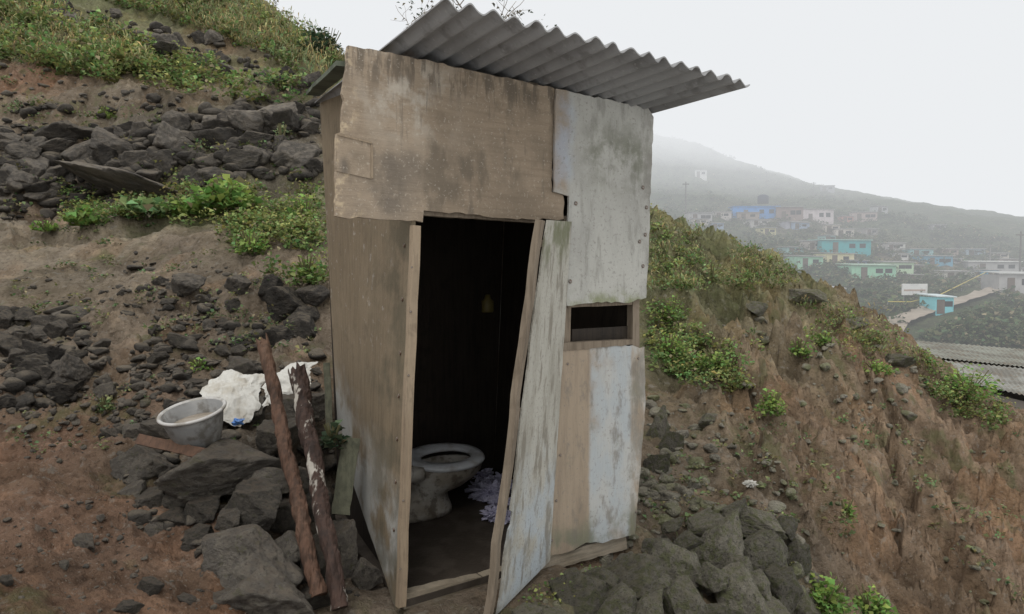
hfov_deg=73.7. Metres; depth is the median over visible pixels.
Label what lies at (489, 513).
crumpled paper
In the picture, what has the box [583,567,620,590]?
rock
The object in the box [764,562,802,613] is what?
rock
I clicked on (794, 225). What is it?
house
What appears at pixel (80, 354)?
rock
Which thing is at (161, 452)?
boulder
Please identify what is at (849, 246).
house
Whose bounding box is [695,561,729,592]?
rock
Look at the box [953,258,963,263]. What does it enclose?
house
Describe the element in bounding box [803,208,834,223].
house
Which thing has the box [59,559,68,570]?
rock
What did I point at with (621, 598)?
rock
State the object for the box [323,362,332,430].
timber board
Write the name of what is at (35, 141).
rock
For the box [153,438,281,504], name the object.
boulder
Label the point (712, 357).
plant
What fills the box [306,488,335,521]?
boulder
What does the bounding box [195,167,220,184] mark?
rock
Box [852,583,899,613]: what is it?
plant
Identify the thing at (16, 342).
rock
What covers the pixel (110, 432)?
boulder
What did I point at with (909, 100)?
sky
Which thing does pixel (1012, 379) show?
house
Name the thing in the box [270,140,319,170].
rock
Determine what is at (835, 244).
door
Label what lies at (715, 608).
rock
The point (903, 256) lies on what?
house
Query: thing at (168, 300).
rock
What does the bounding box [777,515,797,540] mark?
rock
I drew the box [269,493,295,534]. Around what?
boulder
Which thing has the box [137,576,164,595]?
rock
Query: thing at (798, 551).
rock
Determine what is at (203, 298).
rock
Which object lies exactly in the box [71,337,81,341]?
rock
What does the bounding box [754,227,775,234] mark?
house
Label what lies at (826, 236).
house
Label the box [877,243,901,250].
house
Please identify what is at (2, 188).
rock
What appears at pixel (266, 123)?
rock
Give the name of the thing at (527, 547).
door
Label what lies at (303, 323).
rock
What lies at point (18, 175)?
rock
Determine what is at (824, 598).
plant
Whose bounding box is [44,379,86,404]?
rock
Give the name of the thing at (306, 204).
plant
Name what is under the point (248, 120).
rock
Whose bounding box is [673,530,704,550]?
rock
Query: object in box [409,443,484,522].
toilet
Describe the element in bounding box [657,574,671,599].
rock
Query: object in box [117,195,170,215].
plant
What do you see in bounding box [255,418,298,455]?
boulder
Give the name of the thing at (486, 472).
crumpled paper
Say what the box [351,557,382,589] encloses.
boulder
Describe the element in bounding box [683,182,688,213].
utility pole
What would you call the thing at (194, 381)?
rock
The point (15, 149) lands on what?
rock
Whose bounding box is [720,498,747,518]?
rock
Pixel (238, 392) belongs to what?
sack
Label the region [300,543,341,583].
boulder
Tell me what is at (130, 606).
rock
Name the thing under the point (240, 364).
rock
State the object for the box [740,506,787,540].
rock
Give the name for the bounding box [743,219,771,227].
house
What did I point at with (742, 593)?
rock
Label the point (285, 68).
rock
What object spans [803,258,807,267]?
door
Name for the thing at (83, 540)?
rock
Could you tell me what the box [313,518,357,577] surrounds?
boulder
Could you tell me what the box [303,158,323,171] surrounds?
rock
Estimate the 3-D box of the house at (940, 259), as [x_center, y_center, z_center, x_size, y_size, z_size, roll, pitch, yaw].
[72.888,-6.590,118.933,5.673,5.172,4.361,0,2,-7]
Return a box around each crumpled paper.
[464,476,492,492]
[467,480,511,502]
[472,468,493,480]
[479,505,496,522]
[484,495,510,508]
[491,472,512,482]
[493,510,510,523]
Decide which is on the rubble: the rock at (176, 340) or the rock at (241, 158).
the rock at (241, 158)
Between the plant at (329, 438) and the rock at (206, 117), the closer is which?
the plant at (329, 438)
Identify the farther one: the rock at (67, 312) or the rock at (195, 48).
the rock at (195, 48)
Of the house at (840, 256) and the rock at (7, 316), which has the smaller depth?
the rock at (7, 316)
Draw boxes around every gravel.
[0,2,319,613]
[526,316,1018,609]
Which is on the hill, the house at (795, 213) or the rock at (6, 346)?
the house at (795, 213)
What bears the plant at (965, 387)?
on the hillside ground at (908, 570)
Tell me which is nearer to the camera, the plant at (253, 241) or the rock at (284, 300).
the rock at (284, 300)
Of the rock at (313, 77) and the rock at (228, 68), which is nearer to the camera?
the rock at (313, 77)
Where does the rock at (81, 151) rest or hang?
on the rubble
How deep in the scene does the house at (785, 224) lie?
142.60 m
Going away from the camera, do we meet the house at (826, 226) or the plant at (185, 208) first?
the plant at (185, 208)
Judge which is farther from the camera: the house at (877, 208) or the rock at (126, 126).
the house at (877, 208)
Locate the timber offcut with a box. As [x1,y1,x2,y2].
[135,433,206,456]
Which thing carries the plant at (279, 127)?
on the hillside ground at (908, 570)
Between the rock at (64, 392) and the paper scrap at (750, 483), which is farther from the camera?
the rock at (64, 392)
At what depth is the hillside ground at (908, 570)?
6.29 m
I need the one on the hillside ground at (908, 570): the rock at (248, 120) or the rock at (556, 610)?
the rock at (556, 610)
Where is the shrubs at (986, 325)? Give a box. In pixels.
[652,134,1023,347]
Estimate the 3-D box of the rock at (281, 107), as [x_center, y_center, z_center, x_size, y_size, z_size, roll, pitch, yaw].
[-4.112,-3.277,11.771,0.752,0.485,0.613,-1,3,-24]
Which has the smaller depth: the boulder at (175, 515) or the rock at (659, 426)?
the boulder at (175, 515)
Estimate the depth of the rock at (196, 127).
11.67 m
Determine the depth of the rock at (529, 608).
2.89 m
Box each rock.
[0,132,22,140]
[0,139,22,150]
[0,154,20,167]
[0,163,22,173]
[0,169,9,185]
[0,186,11,195]
[0,196,11,205]
[0,309,14,328]
[0,331,15,356]
[0,397,16,408]
[0,574,13,585]
[3,143,34,158]
[4,143,42,158]
[5,171,38,192]
[6,170,38,182]
[6,202,20,211]
[6,348,25,363]
[8,337,21,348]
[10,367,26,372]
[13,306,36,320]
[13,332,30,340]
[14,354,51,367]
[15,156,49,173]
[17,358,45,371]
[21,339,65,360]
[22,136,47,154]
[22,180,52,192]
[23,187,53,202]
[28,325,47,339]
[29,167,43,176]
[29,315,57,327]
[33,120,79,139]
[36,362,54,379]
[37,137,76,152]
[42,319,68,338]
[43,360,96,393]
[44,8,65,15]
[44,165,70,179]
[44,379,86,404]
[50,0,73,10]
[50,182,62,189]
[51,306,95,317]
[52,160,177,197]
[58,353,88,382]
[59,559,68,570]
[60,139,91,161]
[60,310,80,319]
[62,11,78,20]
[63,322,78,336]
[68,126,92,140]
[68,192,93,205]
[69,349,87,358]
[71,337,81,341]
[72,533,94,551]
[83,339,94,345]
[88,126,132,154]
[88,182,108,193]
[90,143,117,165]
[92,338,111,347]
[93,382,115,400]
[96,514,104,521]
[104,125,115,132]
[109,8,122,16]
[114,126,122,136]
[115,599,144,613]
[117,121,133,131]
[119,386,129,391]
[120,150,147,166]
[128,121,148,137]
[134,373,144,378]
[135,169,162,182]
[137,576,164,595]
[143,32,159,39]
[146,149,175,178]
[146,351,169,363]
[151,33,180,51]
[151,40,179,54]
[151,276,170,285]
[152,121,189,150]
[153,29,163,33]
[159,297,175,303]
[161,110,191,130]
[165,282,171,289]
[167,332,198,348]
[171,273,206,296]
[172,32,186,48]
[172,140,195,152]
[175,165,206,186]
[177,592,195,604]
[183,378,207,386]
[184,132,195,142]
[187,46,199,54]
[188,124,202,130]
[190,30,204,43]
[194,382,207,388]
[195,54,208,62]
[195,152,207,158]
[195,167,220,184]
[195,294,208,302]
[198,127,238,149]
[201,114,216,123]
[202,118,235,129]
[202,318,216,328]
[204,29,223,44]
[213,63,234,74]
[214,51,230,63]
[214,344,231,356]
[216,105,245,118]
[216,316,228,330]
[222,148,262,168]
[224,274,251,295]
[224,298,240,312]
[226,110,265,132]
[226,355,257,374]
[230,344,247,356]
[233,171,246,178]
[237,130,273,144]
[243,145,269,165]
[248,344,257,350]
[251,329,278,347]
[255,144,271,149]
[258,102,297,115]
[258,274,283,296]
[259,286,306,322]
[260,109,271,120]
[262,111,270,125]
[263,141,273,149]
[266,109,302,133]
[270,134,289,151]
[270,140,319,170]
[270,325,293,341]
[274,158,287,166]
[279,66,295,77]
[283,311,317,340]
[291,162,306,169]
[293,101,305,113]
[294,305,319,320]
[295,285,329,306]
[297,76,308,87]
[298,122,319,133]
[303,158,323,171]
[305,71,320,86]
[311,368,321,374]
[511,602,546,613]
[542,606,568,613]
[548,571,607,613]
[561,567,582,575]
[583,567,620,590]
[597,581,636,613]
[602,553,667,600]
[635,589,663,613]
[641,537,672,553]
[643,454,669,473]
[645,404,668,438]
[650,540,700,587]
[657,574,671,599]
[658,431,683,451]
[661,517,683,533]
[662,576,707,613]
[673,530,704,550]
[685,507,725,537]
[693,507,744,569]
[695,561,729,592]
[698,413,717,427]
[705,603,743,613]
[714,562,772,613]
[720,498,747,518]
[720,554,752,570]
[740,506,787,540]
[743,529,788,571]
[746,301,767,315]
[749,568,771,600]
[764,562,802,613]
[766,596,789,613]
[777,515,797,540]
[786,538,811,575]
[788,289,828,302]
[793,590,820,613]
[809,570,819,588]
[846,316,869,329]
[885,353,915,367]
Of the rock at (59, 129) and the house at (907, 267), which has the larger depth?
the house at (907, 267)
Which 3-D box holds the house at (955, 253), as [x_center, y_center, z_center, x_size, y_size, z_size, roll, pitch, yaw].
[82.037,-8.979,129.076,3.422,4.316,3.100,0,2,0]
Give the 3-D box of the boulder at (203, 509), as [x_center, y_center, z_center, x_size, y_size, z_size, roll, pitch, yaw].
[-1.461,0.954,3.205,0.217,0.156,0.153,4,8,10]
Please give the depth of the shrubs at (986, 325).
105.83 m
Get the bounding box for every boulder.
[98,428,120,439]
[109,444,172,485]
[117,479,146,497]
[121,423,139,438]
[134,487,164,508]
[138,419,170,438]
[143,521,162,536]
[151,448,166,454]
[151,506,185,525]
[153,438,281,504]
[158,465,178,477]
[161,493,185,508]
[180,523,213,551]
[183,495,220,524]
[201,524,304,587]
[213,564,314,613]
[213,587,230,600]
[214,508,240,530]
[224,477,283,531]
[245,395,265,423]
[251,467,289,493]
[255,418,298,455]
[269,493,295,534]
[274,530,300,564]
[283,392,324,421]
[298,466,309,494]
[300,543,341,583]
[301,585,329,608]
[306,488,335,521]
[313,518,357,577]
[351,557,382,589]
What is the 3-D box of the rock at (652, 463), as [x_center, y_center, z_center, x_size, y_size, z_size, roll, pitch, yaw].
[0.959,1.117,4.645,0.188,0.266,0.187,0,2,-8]
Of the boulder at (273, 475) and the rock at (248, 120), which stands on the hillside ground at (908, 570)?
the boulder at (273, 475)
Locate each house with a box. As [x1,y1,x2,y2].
[683,212,713,223]
[690,218,707,224]
[694,169,706,180]
[710,222,724,228]
[712,211,731,220]
[728,206,779,218]
[736,212,759,219]
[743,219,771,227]
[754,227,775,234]
[776,206,803,220]
[777,221,807,228]
[777,246,803,253]
[784,255,824,268]
[791,222,810,229]
[792,240,814,245]
[800,241,817,249]
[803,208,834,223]
[811,252,855,264]
[813,239,870,256]
[816,235,836,238]
[819,185,834,192]
[822,224,840,231]
[832,228,854,236]
[835,263,898,279]
[836,216,852,221]
[845,259,869,263]
[847,212,876,221]
[856,228,879,234]
[868,206,888,213]
[870,261,915,273]
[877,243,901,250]
[884,242,906,249]
[886,253,910,259]
[897,274,923,279]
[900,248,933,255]
[912,255,952,266]
[916,340,1023,368]
[917,293,956,315]
[927,224,946,229]
[932,270,969,278]
[933,248,958,256]
[944,360,1023,408]
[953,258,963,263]
[960,248,986,254]
[962,261,1022,271]
[969,271,979,276]
[972,269,1001,276]
[979,271,1023,294]
[987,252,1008,257]
[988,258,1017,260]
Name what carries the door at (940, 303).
in the house at (940, 304)
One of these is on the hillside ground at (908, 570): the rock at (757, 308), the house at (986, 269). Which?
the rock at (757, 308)
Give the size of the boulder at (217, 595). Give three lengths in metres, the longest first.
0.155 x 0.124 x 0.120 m
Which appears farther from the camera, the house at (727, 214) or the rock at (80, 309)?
the house at (727, 214)
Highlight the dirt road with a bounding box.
[887,287,1001,330]
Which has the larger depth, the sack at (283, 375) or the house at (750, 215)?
the house at (750, 215)
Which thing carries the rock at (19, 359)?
on the rock at (32, 364)
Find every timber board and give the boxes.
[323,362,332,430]
[332,437,359,514]
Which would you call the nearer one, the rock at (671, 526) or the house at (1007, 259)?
the rock at (671, 526)
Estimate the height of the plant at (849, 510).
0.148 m
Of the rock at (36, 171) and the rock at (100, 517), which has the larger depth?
the rock at (36, 171)
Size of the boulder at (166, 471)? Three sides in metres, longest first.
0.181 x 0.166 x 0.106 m
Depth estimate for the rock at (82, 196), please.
10.45 m
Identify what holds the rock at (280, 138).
on the rubble
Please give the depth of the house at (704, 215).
143.01 m
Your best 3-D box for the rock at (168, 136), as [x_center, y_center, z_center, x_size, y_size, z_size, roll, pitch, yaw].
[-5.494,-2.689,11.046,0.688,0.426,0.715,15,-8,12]
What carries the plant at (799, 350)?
on the hillside ground at (908, 570)
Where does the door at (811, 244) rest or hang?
in the house at (812, 244)
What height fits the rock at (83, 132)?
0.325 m
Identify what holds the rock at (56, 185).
on the rubble
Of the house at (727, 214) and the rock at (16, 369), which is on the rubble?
the rock at (16, 369)
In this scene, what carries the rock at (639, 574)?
on the hillside ground at (908, 570)
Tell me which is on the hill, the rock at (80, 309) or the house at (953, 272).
the house at (953, 272)
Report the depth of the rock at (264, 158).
10.67 m
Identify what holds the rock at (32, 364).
on the rubble
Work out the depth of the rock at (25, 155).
10.90 m
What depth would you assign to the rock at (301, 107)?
12.03 m
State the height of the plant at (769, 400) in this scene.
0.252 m
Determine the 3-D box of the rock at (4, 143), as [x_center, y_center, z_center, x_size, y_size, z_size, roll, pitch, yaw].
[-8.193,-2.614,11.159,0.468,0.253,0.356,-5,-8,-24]
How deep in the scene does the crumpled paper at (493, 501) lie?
4.13 m
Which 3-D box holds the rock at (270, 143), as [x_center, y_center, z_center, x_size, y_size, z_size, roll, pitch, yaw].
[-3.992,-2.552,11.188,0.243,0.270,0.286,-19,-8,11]
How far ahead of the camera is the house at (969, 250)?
133.65 m
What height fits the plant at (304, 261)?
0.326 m
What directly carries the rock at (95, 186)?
on the rubble
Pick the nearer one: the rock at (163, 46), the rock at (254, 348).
the rock at (254, 348)
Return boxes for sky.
[266,0,1023,216]
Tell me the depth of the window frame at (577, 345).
3.52 m
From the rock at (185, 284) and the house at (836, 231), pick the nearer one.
the rock at (185, 284)
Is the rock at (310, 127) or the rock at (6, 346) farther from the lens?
the rock at (310, 127)
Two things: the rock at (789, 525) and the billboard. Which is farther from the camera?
the billboard
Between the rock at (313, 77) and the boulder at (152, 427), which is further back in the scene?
the rock at (313, 77)
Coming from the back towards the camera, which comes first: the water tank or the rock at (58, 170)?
the water tank
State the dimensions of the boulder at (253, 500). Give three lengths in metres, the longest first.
0.323 x 0.214 x 0.189 m
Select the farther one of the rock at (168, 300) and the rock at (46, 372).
the rock at (168, 300)
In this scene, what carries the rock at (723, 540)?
on the hillside ground at (908, 570)
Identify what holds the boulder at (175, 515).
on the rubble
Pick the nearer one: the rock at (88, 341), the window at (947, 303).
the rock at (88, 341)
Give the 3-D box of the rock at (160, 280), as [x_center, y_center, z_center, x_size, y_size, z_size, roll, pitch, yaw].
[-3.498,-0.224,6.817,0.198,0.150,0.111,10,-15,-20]
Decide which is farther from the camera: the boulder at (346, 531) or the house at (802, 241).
the house at (802, 241)
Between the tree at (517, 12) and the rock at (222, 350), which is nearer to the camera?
the rock at (222, 350)
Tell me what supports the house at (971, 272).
on the hill
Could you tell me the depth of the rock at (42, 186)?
10.33 m
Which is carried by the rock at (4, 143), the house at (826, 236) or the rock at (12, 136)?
the rock at (12, 136)
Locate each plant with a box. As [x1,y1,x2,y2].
[29,220,60,231]
[62,204,110,225]
[90,395,114,414]
[91,104,116,119]
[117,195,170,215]
[159,196,220,217]
[183,173,264,212]
[187,357,213,372]
[232,230,269,255]
[271,122,291,144]
[281,194,316,222]
[291,249,317,283]
[319,419,350,449]
[655,294,691,325]
[656,330,689,360]
[689,348,738,370]
[694,259,738,284]
[754,388,787,416]
[789,335,817,358]
[807,572,860,613]
[810,331,846,344]
[838,497,857,520]
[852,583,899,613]
[862,359,903,376]
[937,363,1004,401]
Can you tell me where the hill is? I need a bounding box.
[650,134,1023,348]
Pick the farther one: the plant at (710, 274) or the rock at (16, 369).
the plant at (710, 274)
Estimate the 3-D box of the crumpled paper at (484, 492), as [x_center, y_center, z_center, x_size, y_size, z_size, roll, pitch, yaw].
[-0.126,1.194,4.357,0.263,0.164,0.257,2,3,34]
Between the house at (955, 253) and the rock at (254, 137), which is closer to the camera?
the rock at (254, 137)
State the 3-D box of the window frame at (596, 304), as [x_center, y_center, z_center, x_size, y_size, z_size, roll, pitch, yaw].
[0.469,-0.027,3.591,0.492,0.047,0.040,-2,3,-35]
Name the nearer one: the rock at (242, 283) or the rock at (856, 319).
the rock at (242, 283)
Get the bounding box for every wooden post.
[256,333,327,597]
[288,361,347,610]
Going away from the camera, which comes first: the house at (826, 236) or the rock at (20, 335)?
the rock at (20, 335)
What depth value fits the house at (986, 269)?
104.39 m
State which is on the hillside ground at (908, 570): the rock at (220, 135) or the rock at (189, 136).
the rock at (220, 135)
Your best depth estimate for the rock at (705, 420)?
5.36 m
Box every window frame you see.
[563,339,632,350]
[567,302,632,307]
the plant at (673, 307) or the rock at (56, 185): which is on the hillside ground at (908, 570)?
the plant at (673, 307)
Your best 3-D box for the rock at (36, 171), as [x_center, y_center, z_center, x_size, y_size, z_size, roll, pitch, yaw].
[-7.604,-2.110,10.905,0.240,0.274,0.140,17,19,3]
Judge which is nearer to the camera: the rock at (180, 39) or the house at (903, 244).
the rock at (180, 39)
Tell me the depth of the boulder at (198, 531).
3.01 m
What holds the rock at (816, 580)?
on the hillside ground at (908, 570)
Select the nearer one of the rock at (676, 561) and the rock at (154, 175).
the rock at (676, 561)
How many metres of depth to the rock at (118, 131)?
11.56 m
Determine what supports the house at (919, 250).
on the hill
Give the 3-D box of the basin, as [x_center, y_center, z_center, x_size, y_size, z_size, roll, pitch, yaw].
[-1.557,0.579,3.325,0.316,0.240,0.309,0,2,0]
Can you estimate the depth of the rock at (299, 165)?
10.67 m
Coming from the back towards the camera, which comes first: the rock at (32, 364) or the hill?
the hill
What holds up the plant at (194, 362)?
on the hillside ground at (908, 570)
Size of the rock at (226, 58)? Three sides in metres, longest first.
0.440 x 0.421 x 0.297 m
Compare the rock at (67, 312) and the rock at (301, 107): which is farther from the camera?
the rock at (301, 107)
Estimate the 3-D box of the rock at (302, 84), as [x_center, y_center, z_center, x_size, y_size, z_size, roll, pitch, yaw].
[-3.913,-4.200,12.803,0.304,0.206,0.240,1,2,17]
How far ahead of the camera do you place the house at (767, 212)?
152.59 m
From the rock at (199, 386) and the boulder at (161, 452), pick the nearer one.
the boulder at (161, 452)
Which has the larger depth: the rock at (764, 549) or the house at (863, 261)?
the house at (863, 261)
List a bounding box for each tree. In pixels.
[393,0,432,28]
[431,0,556,27]
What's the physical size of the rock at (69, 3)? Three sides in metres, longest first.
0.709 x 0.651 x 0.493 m
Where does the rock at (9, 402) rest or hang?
on the rubble
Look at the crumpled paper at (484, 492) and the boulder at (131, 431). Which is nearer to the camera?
the boulder at (131, 431)
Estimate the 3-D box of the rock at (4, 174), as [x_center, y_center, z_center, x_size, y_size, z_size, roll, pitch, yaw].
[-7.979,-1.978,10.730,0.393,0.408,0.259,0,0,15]
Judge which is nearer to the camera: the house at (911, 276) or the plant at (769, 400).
the plant at (769, 400)
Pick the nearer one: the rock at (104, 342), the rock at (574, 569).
the rock at (574, 569)
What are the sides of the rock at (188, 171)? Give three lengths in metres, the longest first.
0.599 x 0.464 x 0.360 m
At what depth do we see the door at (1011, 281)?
88.34 m
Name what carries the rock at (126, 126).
on the hillside ground at (908, 570)
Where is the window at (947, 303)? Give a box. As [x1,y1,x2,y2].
[945,301,952,306]
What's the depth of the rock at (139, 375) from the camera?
4.51 m
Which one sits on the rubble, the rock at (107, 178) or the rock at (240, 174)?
the rock at (240, 174)
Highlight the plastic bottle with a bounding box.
[481,295,493,312]
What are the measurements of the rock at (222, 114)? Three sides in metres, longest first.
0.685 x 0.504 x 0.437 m
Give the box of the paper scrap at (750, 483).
[742,480,758,487]
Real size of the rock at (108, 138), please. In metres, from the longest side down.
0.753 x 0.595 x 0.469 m
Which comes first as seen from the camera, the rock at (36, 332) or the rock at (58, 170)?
the rock at (36, 332)
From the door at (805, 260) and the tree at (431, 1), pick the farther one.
the door at (805, 260)
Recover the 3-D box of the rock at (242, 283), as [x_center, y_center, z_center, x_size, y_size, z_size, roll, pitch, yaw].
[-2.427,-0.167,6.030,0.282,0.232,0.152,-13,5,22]
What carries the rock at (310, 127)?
on the rubble
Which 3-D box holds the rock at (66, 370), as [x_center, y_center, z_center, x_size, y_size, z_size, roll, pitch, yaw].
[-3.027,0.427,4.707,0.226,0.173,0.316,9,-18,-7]
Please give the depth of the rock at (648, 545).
3.64 m
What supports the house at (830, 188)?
on the hill
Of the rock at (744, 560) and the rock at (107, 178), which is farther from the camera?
the rock at (107, 178)
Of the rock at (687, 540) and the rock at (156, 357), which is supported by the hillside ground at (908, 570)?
the rock at (156, 357)
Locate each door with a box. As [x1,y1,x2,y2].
[483,219,571,613]
[782,211,785,219]
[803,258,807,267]
[810,243,814,249]
[832,255,837,264]
[833,242,837,253]
[861,267,867,278]
[937,300,944,313]
[1007,278,1014,291]
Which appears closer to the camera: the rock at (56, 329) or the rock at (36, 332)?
the rock at (56, 329)
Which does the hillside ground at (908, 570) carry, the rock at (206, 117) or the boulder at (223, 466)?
the rock at (206, 117)
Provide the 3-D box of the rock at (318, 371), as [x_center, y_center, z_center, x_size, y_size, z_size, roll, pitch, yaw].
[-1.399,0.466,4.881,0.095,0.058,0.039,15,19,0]
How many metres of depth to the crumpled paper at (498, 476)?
4.62 m
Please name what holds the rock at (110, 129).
on the hillside ground at (908, 570)
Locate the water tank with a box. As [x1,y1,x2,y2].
[757,194,768,203]
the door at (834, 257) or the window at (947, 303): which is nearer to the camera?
the window at (947, 303)
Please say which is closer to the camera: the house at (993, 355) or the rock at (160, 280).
the rock at (160, 280)
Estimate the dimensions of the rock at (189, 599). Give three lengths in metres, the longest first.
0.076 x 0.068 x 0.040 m
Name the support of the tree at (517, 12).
on the hillside ground at (908, 570)
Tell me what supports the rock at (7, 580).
on the hillside ground at (908, 570)
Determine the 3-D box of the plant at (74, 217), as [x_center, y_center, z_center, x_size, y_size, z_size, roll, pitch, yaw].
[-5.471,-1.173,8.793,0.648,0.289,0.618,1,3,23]
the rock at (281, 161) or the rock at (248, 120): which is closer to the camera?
the rock at (281, 161)
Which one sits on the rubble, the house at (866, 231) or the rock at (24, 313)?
the rock at (24, 313)
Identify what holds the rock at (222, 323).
on the hillside ground at (908, 570)
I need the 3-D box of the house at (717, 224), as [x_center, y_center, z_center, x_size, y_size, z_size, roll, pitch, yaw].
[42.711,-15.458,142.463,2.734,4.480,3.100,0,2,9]
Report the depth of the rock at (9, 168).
10.69 m
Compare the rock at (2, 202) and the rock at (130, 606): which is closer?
the rock at (130, 606)
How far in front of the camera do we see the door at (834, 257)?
107.29 m
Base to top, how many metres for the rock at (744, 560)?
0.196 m
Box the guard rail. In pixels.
[887,272,985,308]
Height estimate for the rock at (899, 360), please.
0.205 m
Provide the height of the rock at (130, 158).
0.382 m
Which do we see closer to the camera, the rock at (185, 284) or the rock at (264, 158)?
the rock at (185, 284)
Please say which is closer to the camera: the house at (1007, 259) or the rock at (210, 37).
the rock at (210, 37)
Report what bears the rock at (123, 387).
on the hillside ground at (908, 570)
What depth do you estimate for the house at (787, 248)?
114.85 m
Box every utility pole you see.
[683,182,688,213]
[986,244,994,260]
[1016,231,1023,271]
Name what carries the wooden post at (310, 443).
on the hillside ground at (908, 570)
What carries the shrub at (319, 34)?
on the hillside ground at (908, 570)
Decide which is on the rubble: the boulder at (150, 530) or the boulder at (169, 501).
the boulder at (169, 501)
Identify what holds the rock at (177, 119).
on the hillside ground at (908, 570)
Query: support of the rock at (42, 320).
on the rubble
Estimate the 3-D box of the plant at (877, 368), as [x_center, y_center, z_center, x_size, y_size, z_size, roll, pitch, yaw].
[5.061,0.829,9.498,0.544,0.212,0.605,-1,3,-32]
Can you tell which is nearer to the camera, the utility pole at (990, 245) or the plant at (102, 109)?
the plant at (102, 109)
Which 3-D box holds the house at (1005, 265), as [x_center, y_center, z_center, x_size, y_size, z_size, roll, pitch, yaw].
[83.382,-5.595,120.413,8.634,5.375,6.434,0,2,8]
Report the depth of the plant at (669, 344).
6.94 m
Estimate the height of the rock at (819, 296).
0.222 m
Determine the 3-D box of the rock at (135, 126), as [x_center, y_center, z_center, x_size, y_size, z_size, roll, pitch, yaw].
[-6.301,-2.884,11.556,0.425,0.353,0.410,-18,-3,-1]
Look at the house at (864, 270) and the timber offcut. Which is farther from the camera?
the house at (864, 270)
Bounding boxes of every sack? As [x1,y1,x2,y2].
[200,369,264,426]
[261,362,317,406]
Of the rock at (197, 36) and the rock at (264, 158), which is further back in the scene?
the rock at (197, 36)
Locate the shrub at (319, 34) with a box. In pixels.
[297,25,344,58]
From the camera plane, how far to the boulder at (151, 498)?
3.25 m
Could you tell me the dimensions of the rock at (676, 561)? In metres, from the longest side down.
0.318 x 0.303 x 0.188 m
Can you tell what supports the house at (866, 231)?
on the hill
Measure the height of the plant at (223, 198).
0.518 m
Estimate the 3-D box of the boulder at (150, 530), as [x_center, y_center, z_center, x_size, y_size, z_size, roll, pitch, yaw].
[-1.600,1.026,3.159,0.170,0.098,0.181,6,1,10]
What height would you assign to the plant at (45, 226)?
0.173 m
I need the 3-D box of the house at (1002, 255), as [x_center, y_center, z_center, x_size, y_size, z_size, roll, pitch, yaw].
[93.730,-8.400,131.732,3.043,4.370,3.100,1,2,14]
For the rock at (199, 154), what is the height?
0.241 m
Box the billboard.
[901,284,927,300]
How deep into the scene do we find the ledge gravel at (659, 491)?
4.70 m
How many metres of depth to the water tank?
166.48 m
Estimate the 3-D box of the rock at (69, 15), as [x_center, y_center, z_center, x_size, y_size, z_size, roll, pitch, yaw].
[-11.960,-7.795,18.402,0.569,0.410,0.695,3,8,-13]
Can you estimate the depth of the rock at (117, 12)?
20.41 m
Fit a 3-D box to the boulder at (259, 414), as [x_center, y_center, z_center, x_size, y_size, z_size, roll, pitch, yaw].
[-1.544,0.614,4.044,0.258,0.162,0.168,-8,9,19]
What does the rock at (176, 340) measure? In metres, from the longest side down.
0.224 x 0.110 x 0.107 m
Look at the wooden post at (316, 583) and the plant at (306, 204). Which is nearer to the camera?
the wooden post at (316, 583)
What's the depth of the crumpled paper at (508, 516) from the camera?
3.90 m
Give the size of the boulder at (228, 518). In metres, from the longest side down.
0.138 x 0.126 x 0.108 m
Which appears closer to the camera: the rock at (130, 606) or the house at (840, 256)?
the rock at (130, 606)
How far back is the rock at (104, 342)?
5.17 m
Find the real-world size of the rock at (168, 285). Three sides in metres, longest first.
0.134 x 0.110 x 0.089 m
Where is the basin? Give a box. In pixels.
[156,396,226,447]
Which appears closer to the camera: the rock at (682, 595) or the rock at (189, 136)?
the rock at (682, 595)
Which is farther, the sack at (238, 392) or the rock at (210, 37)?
the rock at (210, 37)
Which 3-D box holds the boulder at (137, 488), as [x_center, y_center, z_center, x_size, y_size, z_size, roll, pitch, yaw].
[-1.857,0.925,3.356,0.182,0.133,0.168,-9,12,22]
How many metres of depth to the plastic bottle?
4.23 m
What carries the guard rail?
on the hill
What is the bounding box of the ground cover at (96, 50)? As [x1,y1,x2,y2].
[0,0,1023,604]
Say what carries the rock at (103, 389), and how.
on the hillside ground at (908, 570)
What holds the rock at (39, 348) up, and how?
on the rubble
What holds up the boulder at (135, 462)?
on the hillside ground at (908, 570)
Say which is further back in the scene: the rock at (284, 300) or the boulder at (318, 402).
the rock at (284, 300)
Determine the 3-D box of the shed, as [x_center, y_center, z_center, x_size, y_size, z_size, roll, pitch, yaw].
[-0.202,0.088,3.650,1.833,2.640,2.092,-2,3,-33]
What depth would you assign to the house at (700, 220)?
142.06 m
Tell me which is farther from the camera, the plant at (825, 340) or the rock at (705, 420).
the plant at (825, 340)
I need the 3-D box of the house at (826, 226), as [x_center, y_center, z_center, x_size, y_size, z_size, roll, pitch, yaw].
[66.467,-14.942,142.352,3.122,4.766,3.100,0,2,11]
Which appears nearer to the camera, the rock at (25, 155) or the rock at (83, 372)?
the rock at (83, 372)
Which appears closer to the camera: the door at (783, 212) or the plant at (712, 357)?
the plant at (712, 357)
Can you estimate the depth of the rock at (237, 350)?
5.08 m
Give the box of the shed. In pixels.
[306,0,749,613]
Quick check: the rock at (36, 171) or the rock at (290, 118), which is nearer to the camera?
the rock at (36, 171)
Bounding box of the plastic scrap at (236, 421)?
[231,418,244,425]
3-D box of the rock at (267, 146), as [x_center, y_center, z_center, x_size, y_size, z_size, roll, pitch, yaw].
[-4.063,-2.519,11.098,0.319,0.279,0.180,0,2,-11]
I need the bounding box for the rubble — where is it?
[0,9,359,609]
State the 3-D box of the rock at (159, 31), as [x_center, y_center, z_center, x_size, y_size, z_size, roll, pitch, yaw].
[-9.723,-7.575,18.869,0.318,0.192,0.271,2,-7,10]
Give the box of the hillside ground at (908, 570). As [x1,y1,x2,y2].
[0,0,1023,613]
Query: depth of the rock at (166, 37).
16.99 m

